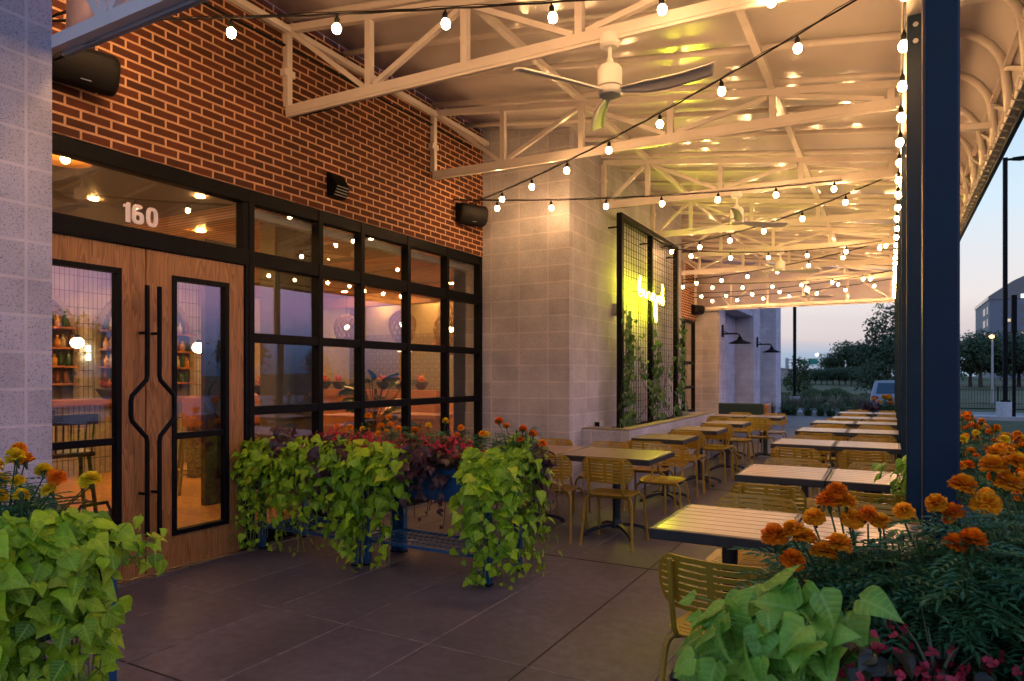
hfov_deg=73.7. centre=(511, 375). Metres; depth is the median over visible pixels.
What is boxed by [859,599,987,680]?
spike grass
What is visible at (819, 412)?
strap grass
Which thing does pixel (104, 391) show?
bowl planter
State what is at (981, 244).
sky
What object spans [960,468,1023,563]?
marigold
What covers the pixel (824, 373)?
oak tree
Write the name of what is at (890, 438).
slatted chair
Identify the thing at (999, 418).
kerb
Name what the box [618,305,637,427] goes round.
climbing vine
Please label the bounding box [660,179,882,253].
string light
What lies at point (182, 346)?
bottle
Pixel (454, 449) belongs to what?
begonia
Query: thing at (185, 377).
bottle
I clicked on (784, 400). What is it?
fountain grass
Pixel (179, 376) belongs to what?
bottle
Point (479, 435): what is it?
marigold
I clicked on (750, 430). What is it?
slatted chair
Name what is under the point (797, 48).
string light
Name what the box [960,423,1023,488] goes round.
marigold
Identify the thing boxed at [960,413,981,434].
marigold
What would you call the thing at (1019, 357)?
oak tree
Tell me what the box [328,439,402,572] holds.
sweet potato vine
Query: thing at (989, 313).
office building
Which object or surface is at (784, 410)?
strap grass
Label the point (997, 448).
marigold
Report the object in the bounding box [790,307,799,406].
light pole
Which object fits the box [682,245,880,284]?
string light
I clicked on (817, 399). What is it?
fountain grass
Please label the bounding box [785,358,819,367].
highway gantry
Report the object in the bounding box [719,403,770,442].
outdoor bench
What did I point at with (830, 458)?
slatted chair
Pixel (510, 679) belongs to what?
dark joint line
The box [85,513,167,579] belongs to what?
sweet potato vine
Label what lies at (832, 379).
oak tree
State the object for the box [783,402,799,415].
strap grass
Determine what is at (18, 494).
marigold
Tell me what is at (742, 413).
slatted chair
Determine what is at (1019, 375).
oak tree
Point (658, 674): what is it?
joint line
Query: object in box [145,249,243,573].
door
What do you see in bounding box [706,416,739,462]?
slatted chair
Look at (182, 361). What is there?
bottle
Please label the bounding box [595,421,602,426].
outlet box
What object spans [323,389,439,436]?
bench divider
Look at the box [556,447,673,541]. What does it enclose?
patio table
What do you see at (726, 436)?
slatted chair
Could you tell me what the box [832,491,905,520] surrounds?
slatted chair
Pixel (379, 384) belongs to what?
bowl planter
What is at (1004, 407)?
light pole
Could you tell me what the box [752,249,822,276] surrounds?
ceiling fan
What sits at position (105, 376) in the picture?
bottle
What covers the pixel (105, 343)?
bottle
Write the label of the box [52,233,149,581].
door
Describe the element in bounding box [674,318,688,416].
climbing vine
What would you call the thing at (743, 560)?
slatted chair
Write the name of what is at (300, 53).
wall conduit
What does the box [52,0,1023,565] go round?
patio canopy
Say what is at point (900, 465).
sweet potato vine
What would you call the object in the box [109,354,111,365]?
bottle
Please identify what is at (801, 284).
string light
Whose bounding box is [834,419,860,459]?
slatted chair
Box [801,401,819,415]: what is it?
strap grass
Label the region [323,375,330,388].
bowl planter
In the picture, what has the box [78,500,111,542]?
bar stool
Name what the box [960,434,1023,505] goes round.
marigold
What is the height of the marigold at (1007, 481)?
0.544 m
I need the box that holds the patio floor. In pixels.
[39,415,894,680]
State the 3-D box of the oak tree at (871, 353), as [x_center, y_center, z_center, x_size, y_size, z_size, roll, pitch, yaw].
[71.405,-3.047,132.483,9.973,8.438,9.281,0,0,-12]
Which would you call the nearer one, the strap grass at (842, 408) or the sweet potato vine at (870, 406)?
the sweet potato vine at (870, 406)
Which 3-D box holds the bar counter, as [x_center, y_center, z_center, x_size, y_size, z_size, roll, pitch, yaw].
[-5.907,0.899,10.942,0.550,1.099,5.000,0,0,29]
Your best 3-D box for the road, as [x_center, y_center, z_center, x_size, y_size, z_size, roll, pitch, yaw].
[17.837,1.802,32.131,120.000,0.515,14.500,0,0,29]
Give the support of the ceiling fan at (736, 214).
hanging from the patio canopy
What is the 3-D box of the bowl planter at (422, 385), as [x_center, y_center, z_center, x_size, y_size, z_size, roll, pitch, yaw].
[-1.795,0.110,13.371,0.330,0.337,0.324,0,0,29]
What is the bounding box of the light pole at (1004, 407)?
[996,156,1023,416]
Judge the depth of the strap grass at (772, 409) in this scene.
26.34 m
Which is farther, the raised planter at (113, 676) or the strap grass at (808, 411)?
the strap grass at (808, 411)
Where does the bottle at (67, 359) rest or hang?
in the restaurant building at (204, 156)
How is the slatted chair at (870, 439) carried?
on the patio floor
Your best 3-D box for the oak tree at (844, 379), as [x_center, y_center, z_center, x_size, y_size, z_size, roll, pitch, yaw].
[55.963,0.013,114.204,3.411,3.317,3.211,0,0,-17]
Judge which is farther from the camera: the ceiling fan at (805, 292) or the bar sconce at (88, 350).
the ceiling fan at (805, 292)
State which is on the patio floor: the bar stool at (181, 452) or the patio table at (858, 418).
the patio table at (858, 418)
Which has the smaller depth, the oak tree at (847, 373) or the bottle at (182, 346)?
the bottle at (182, 346)
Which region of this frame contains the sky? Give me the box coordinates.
[772,118,1023,375]
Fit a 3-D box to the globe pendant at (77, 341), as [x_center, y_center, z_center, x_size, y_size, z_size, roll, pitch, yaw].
[-6.049,-1.062,9.500,0.170,1.356,0.167,0,0,29]
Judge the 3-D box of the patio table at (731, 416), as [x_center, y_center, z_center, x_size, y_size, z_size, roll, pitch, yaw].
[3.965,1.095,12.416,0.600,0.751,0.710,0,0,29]
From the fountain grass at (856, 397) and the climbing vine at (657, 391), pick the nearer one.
the climbing vine at (657, 391)
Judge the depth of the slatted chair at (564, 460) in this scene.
6.04 m
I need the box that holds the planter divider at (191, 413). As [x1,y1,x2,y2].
[182,395,259,477]
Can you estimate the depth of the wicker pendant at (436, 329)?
12.40 m
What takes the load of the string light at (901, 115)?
hanging from the patio canopy
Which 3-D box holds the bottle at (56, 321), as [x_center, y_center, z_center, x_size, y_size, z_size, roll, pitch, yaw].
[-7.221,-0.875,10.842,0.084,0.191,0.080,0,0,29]
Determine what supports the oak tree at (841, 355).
on the ground at (1010, 427)
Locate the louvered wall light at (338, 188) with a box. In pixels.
[327,172,349,200]
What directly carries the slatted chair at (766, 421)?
on the patio floor
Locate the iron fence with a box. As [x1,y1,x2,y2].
[971,387,1023,405]
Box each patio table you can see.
[482,443,586,525]
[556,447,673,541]
[631,434,697,504]
[649,504,802,680]
[671,426,727,486]
[702,420,750,471]
[711,414,748,458]
[734,464,831,562]
[744,415,785,458]
[770,438,837,512]
[786,516,921,567]
[795,427,848,462]
[810,420,855,466]
[826,469,905,502]
[831,416,870,461]
[834,441,900,501]
[838,412,873,416]
[846,429,898,490]
[855,421,896,466]
[871,417,896,457]
[873,412,895,416]
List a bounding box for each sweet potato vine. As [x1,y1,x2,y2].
[0,507,137,680]
[0,533,38,680]
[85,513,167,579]
[218,437,270,551]
[246,436,312,556]
[268,423,312,458]
[291,434,353,549]
[298,434,352,495]
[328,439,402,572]
[353,441,413,519]
[386,442,442,492]
[399,449,450,528]
[448,447,529,589]
[498,432,561,577]
[525,442,563,517]
[673,564,903,680]
[859,400,880,411]
[871,455,905,503]
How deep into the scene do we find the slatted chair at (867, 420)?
11.05 m
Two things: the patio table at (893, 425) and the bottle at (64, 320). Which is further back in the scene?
the bottle at (64, 320)
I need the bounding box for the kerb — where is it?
[777,408,1023,420]
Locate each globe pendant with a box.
[70,269,83,347]
[192,285,200,352]
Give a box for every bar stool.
[52,409,56,509]
[52,413,98,512]
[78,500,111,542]
[177,431,200,495]
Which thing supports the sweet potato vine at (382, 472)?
on the raised planter at (452, 489)
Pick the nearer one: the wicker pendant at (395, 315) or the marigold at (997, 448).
the marigold at (997, 448)
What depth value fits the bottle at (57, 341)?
10.82 m
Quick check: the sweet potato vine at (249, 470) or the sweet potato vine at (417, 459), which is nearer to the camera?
the sweet potato vine at (417, 459)
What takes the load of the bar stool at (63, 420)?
on the restaurant building at (204, 156)
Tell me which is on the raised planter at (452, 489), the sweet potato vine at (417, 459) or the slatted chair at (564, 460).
the sweet potato vine at (417, 459)
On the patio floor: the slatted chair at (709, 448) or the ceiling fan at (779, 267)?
the slatted chair at (709, 448)
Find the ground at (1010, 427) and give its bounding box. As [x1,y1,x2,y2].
[781,376,1023,450]
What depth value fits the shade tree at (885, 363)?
45.55 m
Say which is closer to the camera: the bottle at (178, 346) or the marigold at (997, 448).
the marigold at (997, 448)
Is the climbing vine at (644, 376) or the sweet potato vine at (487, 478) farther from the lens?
the climbing vine at (644, 376)
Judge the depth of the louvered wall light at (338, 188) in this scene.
6.54 m
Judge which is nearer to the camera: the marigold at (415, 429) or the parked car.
the marigold at (415, 429)
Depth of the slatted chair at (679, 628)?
2.64 m
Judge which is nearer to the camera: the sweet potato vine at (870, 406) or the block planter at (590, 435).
the block planter at (590, 435)
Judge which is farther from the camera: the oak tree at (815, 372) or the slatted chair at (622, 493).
the oak tree at (815, 372)
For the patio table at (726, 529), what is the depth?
3.30 m
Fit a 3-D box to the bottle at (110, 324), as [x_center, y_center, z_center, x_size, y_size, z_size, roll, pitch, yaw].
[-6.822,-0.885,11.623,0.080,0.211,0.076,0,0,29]
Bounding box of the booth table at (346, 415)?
[323,413,367,435]
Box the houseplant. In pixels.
[336,369,419,439]
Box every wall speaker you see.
[52,49,120,96]
[456,202,488,226]
[691,305,704,314]
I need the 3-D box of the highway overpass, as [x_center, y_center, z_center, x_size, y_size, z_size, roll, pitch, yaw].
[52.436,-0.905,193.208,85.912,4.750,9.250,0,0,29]
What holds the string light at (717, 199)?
hanging from the patio canopy
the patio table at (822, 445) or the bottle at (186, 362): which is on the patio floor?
the patio table at (822, 445)
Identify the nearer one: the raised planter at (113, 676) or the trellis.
the raised planter at (113, 676)
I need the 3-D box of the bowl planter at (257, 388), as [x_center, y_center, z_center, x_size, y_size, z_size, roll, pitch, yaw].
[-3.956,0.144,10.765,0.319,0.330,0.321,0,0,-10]
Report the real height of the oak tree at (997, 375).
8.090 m
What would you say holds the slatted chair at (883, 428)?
on the patio floor
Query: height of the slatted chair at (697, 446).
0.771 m
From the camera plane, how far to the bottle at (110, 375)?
11.60 m
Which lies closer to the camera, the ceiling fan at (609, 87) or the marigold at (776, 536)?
the marigold at (776, 536)
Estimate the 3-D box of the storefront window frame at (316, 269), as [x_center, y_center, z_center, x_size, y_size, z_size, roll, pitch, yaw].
[-1.346,-0.060,7.424,0.100,3.020,3.755,0,0,29]
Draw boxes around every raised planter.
[33,569,116,680]
[258,467,398,565]
[363,462,522,586]
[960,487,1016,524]
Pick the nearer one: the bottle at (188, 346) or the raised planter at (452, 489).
the raised planter at (452, 489)
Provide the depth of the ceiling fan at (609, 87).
4.53 m
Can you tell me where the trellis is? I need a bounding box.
[608,212,678,427]
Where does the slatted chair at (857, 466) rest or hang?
on the patio floor
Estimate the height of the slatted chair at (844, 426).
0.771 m
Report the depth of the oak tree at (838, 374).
113.25 m
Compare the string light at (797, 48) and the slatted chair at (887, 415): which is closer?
the string light at (797, 48)
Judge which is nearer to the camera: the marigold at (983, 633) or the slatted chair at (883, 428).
the marigold at (983, 633)
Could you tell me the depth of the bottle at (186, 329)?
12.83 m
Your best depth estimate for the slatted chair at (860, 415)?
12.40 m
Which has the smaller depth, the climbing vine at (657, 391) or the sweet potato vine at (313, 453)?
the sweet potato vine at (313, 453)
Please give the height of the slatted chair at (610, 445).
0.771 m
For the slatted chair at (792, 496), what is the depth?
4.36 m
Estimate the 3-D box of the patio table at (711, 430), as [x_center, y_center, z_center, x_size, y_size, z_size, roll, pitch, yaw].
[2.569,1.095,9.325,0.600,0.751,0.710,0,0,29]
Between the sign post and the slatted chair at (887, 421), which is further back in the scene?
the sign post
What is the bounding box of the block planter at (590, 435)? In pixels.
[582,412,715,490]
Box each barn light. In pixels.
[722,325,750,343]
[756,337,779,352]
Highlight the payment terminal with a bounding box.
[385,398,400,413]
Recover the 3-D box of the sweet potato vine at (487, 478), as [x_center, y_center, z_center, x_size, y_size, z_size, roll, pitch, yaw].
[-0.168,0.973,4.739,0.553,0.973,0.522,0,0,-4]
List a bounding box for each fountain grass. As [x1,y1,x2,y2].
[781,390,791,407]
[785,392,806,407]
[805,391,827,408]
[824,393,847,408]
[846,391,868,408]
[862,394,870,402]
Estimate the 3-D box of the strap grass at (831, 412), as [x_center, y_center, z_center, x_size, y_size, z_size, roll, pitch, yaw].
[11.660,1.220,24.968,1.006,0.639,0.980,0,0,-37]
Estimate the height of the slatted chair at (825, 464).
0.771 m
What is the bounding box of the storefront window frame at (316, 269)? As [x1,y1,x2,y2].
[248,190,481,546]
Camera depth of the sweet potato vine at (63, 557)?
2.24 m
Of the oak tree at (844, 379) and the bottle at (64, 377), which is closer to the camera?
the bottle at (64, 377)
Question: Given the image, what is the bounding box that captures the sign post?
[1011,295,1016,416]
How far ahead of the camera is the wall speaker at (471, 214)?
8.48 m
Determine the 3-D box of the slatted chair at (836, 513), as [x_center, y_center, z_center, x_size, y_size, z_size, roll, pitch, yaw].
[1.838,1.084,3.527,0.492,0.771,0.497,0,0,31]
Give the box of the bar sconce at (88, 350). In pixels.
[84,346,90,359]
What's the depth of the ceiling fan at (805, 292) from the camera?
16.33 m
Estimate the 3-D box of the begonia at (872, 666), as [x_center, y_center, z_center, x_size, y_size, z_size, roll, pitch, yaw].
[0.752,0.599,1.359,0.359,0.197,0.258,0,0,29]
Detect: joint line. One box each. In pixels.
[51,416,820,680]
[70,426,883,680]
[157,580,588,680]
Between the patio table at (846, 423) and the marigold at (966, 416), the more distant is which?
the patio table at (846, 423)
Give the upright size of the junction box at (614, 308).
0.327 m
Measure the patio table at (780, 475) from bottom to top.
0.751 m
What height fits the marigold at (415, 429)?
0.384 m
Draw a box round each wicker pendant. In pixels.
[334,315,353,339]
[388,311,415,342]
[433,312,452,354]
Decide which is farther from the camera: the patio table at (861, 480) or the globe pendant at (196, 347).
the globe pendant at (196, 347)
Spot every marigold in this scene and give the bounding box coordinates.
[0,442,102,520]
[333,412,381,443]
[378,415,430,448]
[409,417,459,463]
[445,424,505,465]
[480,417,549,462]
[729,481,1005,676]
[826,493,1023,680]
[868,394,894,410]
[932,452,1023,667]
[960,411,976,432]
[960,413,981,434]
[960,414,1006,455]
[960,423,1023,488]
[960,429,1015,462]
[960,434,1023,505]
[960,442,1023,544]
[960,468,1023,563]
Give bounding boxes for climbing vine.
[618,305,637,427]
[636,333,656,422]
[651,330,666,420]
[663,356,676,417]
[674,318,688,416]
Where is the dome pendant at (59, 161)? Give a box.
[52,154,92,168]
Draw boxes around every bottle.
[52,354,56,365]
[54,315,59,325]
[54,335,60,346]
[55,368,59,382]
[58,349,62,365]
[60,334,65,346]
[62,311,66,326]
[62,368,67,382]
[65,350,69,365]
[69,332,73,346]
[103,337,108,347]
[103,369,107,382]
[104,314,108,328]
[104,355,108,365]
[109,318,111,329]
[109,336,111,348]
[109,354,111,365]
[109,368,111,381]
[177,338,179,350]
[178,323,181,333]
[178,369,181,381]
[180,341,184,350]
[181,353,183,366]
[184,357,188,366]
[184,369,187,381]
[185,322,188,333]
[186,338,189,350]
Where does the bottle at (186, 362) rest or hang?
in the restaurant building at (204, 156)
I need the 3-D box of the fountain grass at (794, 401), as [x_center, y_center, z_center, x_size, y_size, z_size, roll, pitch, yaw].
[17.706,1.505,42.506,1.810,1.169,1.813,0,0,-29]
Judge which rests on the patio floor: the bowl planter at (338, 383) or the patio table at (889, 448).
the patio table at (889, 448)
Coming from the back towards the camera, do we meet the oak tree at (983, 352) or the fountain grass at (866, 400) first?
the oak tree at (983, 352)
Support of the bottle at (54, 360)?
in the restaurant building at (204, 156)
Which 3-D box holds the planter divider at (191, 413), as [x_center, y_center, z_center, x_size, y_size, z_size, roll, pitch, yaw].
[-4.042,0.879,10.593,0.250,1.138,2.200,0,0,29]
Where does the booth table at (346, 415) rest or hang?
on the restaurant building at (204, 156)
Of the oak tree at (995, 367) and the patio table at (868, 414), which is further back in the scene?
the oak tree at (995, 367)
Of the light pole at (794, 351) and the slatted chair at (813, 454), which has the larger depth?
the light pole at (794, 351)
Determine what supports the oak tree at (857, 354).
on the ground at (1010, 427)
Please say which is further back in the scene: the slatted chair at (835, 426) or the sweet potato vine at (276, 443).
the slatted chair at (835, 426)
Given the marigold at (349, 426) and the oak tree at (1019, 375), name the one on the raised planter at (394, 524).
the marigold at (349, 426)
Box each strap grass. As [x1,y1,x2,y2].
[762,401,778,414]
[777,402,796,414]
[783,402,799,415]
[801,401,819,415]
[813,402,826,415]
[820,402,837,415]
[836,403,854,411]
[845,402,861,409]
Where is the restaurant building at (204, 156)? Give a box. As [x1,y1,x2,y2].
[0,0,780,587]
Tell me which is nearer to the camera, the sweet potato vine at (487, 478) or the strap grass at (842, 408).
the sweet potato vine at (487, 478)
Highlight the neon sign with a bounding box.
[634,276,663,321]
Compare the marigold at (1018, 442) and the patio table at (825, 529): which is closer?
the patio table at (825, 529)
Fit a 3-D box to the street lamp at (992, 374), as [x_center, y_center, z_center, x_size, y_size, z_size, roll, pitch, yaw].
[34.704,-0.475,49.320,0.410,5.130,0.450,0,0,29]
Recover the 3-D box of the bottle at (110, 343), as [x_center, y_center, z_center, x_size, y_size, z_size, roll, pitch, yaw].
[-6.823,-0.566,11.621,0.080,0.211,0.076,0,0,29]
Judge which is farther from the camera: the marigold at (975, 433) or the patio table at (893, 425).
the patio table at (893, 425)
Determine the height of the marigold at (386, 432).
0.404 m
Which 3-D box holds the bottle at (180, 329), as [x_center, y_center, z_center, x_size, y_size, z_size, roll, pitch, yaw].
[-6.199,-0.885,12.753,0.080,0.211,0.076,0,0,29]
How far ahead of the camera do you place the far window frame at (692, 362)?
18.82 m
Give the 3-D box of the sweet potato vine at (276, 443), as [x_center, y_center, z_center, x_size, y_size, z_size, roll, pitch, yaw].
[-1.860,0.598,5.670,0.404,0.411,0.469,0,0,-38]
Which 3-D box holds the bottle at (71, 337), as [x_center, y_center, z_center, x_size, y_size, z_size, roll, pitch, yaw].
[-7.112,-0.581,11.030,0.072,0.241,0.068,0,0,29]
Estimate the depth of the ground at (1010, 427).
23.44 m
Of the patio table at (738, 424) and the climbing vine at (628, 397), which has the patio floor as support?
the patio table at (738, 424)
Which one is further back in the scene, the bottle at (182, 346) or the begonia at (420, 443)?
the bottle at (182, 346)
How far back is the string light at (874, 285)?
16.90 m
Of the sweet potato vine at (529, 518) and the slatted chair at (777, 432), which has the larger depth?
the slatted chair at (777, 432)
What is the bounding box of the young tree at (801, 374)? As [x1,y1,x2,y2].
[782,356,813,393]
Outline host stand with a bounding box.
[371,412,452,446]
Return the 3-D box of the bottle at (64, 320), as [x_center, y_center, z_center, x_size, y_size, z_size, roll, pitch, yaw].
[-7.174,-0.910,10.948,0.068,0.261,0.065,0,0,29]
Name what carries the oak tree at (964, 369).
on the dry lawn at (984, 393)
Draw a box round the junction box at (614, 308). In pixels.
[612,303,616,315]
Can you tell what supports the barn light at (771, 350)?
attached to the restaurant building at (204, 156)
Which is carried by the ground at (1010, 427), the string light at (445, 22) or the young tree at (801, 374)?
the young tree at (801, 374)
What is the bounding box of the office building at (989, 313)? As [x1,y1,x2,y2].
[974,276,1023,377]
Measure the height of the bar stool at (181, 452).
1.102 m
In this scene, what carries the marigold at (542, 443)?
on the raised planter at (452, 489)
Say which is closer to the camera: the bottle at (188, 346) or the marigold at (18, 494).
the marigold at (18, 494)
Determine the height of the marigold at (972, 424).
0.403 m
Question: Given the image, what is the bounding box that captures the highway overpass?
[781,368,804,378]
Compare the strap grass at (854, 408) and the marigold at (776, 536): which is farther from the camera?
the strap grass at (854, 408)
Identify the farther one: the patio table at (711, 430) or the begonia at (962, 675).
the patio table at (711, 430)
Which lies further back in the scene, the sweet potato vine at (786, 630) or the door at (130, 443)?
the door at (130, 443)
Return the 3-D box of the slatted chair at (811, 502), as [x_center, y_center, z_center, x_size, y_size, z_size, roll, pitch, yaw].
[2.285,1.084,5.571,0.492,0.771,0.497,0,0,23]
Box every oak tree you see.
[807,368,822,384]
[814,353,845,380]
[815,367,834,384]
[823,339,863,380]
[828,367,839,384]
[828,367,847,384]
[838,366,854,384]
[843,366,858,381]
[844,343,876,367]
[857,340,884,379]
[960,330,1023,386]
[960,334,990,386]
[963,334,1023,386]
[984,334,1020,385]
[993,329,1023,386]
[995,336,1023,375]
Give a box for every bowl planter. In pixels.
[95,378,111,398]
[255,375,259,394]
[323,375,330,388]
[331,375,345,388]
[376,374,388,389]
[414,373,428,389]
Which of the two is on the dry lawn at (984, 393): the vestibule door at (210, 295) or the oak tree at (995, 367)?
the oak tree at (995, 367)
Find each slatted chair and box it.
[522,455,588,543]
[537,438,575,514]
[572,441,629,519]
[579,457,648,551]
[622,440,676,514]
[633,444,689,526]
[659,430,705,498]
[659,553,771,680]
[668,431,710,493]
[692,423,733,481]
[695,493,798,607]
[700,424,737,478]
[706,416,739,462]
[719,418,755,467]
[722,412,752,455]
[730,482,808,579]
[742,417,775,462]
[757,413,787,455]
[763,458,821,511]
[770,447,827,515]
[790,435,831,489]
[795,432,837,494]
[810,425,844,466]
[815,424,849,464]
[824,503,920,577]
[825,418,853,461]
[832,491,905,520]
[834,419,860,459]
[838,414,865,454]
[838,450,893,521]
[847,410,869,411]
[847,462,894,500]
[848,437,893,498]
[852,434,896,495]
[858,425,896,465]
[858,426,894,463]
[861,419,894,456]
[874,420,896,442]
[876,415,895,417]
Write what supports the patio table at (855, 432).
on the patio floor
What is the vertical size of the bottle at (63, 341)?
0.211 m
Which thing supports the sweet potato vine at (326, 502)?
on the raised planter at (394, 524)
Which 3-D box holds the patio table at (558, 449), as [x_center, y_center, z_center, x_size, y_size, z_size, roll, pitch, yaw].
[0.213,1.095,6.801,0.870,0.751,0.790,0,0,29]
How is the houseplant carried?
on the restaurant building at (204, 156)
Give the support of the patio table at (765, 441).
on the patio floor
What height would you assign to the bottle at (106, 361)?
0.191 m
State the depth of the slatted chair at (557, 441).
7.48 m
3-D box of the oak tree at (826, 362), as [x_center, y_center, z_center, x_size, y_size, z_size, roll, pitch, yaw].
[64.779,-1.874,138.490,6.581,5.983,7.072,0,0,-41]
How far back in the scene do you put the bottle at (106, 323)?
11.49 m
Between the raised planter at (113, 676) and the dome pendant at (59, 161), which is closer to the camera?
the raised planter at (113, 676)
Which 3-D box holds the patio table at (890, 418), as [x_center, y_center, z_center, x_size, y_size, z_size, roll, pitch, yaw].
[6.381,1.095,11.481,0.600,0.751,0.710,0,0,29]
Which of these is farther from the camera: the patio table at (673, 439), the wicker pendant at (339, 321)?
the wicker pendant at (339, 321)
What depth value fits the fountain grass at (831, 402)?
41.26 m
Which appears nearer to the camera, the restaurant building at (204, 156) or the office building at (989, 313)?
the restaurant building at (204, 156)
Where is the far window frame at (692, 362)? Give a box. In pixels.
[682,318,694,411]
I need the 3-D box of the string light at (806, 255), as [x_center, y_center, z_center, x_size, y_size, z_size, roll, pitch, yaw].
[4.536,-2.165,11.667,3.926,0.352,0.062,0,0,2]
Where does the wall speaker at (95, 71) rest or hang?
attached to the restaurant building at (204, 156)
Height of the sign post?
4.473 m
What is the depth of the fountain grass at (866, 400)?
40.83 m
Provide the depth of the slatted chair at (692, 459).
8.52 m
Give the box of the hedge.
[781,387,870,408]
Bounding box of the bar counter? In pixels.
[52,394,256,476]
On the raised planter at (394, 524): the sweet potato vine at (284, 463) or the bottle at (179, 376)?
the sweet potato vine at (284, 463)
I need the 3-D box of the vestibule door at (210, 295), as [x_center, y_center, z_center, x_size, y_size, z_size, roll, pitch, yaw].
[-3.277,-0.040,7.832,0.167,2.980,0.586,0,0,29]
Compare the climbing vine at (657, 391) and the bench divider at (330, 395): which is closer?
the climbing vine at (657, 391)
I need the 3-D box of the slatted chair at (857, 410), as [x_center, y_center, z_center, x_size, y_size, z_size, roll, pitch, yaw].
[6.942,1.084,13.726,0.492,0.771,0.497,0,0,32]
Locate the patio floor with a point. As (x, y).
(623, 634)
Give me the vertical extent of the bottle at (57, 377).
0.241 m
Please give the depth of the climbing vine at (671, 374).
11.29 m
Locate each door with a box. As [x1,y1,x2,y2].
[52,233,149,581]
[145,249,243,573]
[201,239,235,505]
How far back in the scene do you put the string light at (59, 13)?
4.27 m
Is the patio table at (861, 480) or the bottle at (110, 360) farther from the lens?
the bottle at (110, 360)
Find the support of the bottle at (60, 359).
in the restaurant building at (204, 156)
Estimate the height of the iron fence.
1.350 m
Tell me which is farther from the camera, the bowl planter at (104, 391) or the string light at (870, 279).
the string light at (870, 279)
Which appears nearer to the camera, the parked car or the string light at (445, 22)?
the string light at (445, 22)
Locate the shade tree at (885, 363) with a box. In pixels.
[847,302,894,393]
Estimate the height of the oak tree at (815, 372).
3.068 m
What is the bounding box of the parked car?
[868,380,894,408]
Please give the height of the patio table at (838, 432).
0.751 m
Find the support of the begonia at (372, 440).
on the raised planter at (394, 524)
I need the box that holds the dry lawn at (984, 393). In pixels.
[781,381,1023,408]
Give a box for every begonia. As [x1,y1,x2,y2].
[305,426,352,447]
[345,429,393,447]
[390,433,445,464]
[429,432,485,469]
[836,619,974,680]
[922,646,1023,680]
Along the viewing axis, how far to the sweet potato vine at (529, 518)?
4.85 m
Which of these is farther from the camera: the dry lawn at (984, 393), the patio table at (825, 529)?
the dry lawn at (984, 393)
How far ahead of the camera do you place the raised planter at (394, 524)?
5.71 m
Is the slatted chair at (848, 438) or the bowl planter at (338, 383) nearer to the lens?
the slatted chair at (848, 438)
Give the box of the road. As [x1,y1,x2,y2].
[797,410,1023,416]
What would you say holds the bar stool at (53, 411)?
on the restaurant building at (204, 156)
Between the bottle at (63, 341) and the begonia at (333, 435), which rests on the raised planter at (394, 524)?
the begonia at (333, 435)
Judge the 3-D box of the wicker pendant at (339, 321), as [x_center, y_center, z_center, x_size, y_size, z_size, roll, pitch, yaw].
[-3.229,-1.216,13.344,0.499,1.248,0.498,0,0,29]
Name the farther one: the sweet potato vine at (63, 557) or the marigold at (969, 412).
the marigold at (969, 412)
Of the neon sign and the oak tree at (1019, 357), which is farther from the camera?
the oak tree at (1019, 357)
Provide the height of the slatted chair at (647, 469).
0.771 m
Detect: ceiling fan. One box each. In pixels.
[513,30,714,130]
[688,191,791,231]
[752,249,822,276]
[779,279,833,298]
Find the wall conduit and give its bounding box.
[202,2,471,148]
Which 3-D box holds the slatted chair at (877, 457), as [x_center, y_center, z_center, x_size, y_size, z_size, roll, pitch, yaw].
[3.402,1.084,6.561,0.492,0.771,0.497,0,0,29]
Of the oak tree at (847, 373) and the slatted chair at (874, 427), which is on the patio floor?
the slatted chair at (874, 427)
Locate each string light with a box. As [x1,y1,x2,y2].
[52,0,775,37]
[52,10,65,17]
[453,179,841,210]
[470,0,856,204]
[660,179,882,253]
[662,240,887,259]
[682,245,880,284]
[682,270,892,288]
[690,270,891,297]
[692,278,892,301]
[893,0,906,297]
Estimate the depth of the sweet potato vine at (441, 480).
4.90 m
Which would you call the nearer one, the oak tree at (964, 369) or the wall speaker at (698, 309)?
the wall speaker at (698, 309)
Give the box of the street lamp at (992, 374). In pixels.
[989,334,994,402]
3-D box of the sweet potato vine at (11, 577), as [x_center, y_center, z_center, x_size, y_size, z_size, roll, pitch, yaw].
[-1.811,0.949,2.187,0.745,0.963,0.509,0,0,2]
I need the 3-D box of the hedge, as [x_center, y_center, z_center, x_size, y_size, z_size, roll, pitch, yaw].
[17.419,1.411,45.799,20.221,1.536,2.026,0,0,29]
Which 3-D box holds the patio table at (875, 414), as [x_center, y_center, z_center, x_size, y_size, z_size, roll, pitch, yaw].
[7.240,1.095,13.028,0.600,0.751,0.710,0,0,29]
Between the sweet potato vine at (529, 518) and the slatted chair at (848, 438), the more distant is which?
the slatted chair at (848, 438)
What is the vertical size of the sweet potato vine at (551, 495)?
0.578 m
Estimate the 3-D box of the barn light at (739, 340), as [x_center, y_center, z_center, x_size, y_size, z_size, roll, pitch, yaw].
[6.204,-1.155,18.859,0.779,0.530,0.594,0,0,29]
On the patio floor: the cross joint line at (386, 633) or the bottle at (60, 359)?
the cross joint line at (386, 633)
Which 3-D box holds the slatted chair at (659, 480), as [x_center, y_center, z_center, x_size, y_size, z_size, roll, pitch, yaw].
[1.488,1.084,6.762,0.492,0.771,0.497,0,0,26]

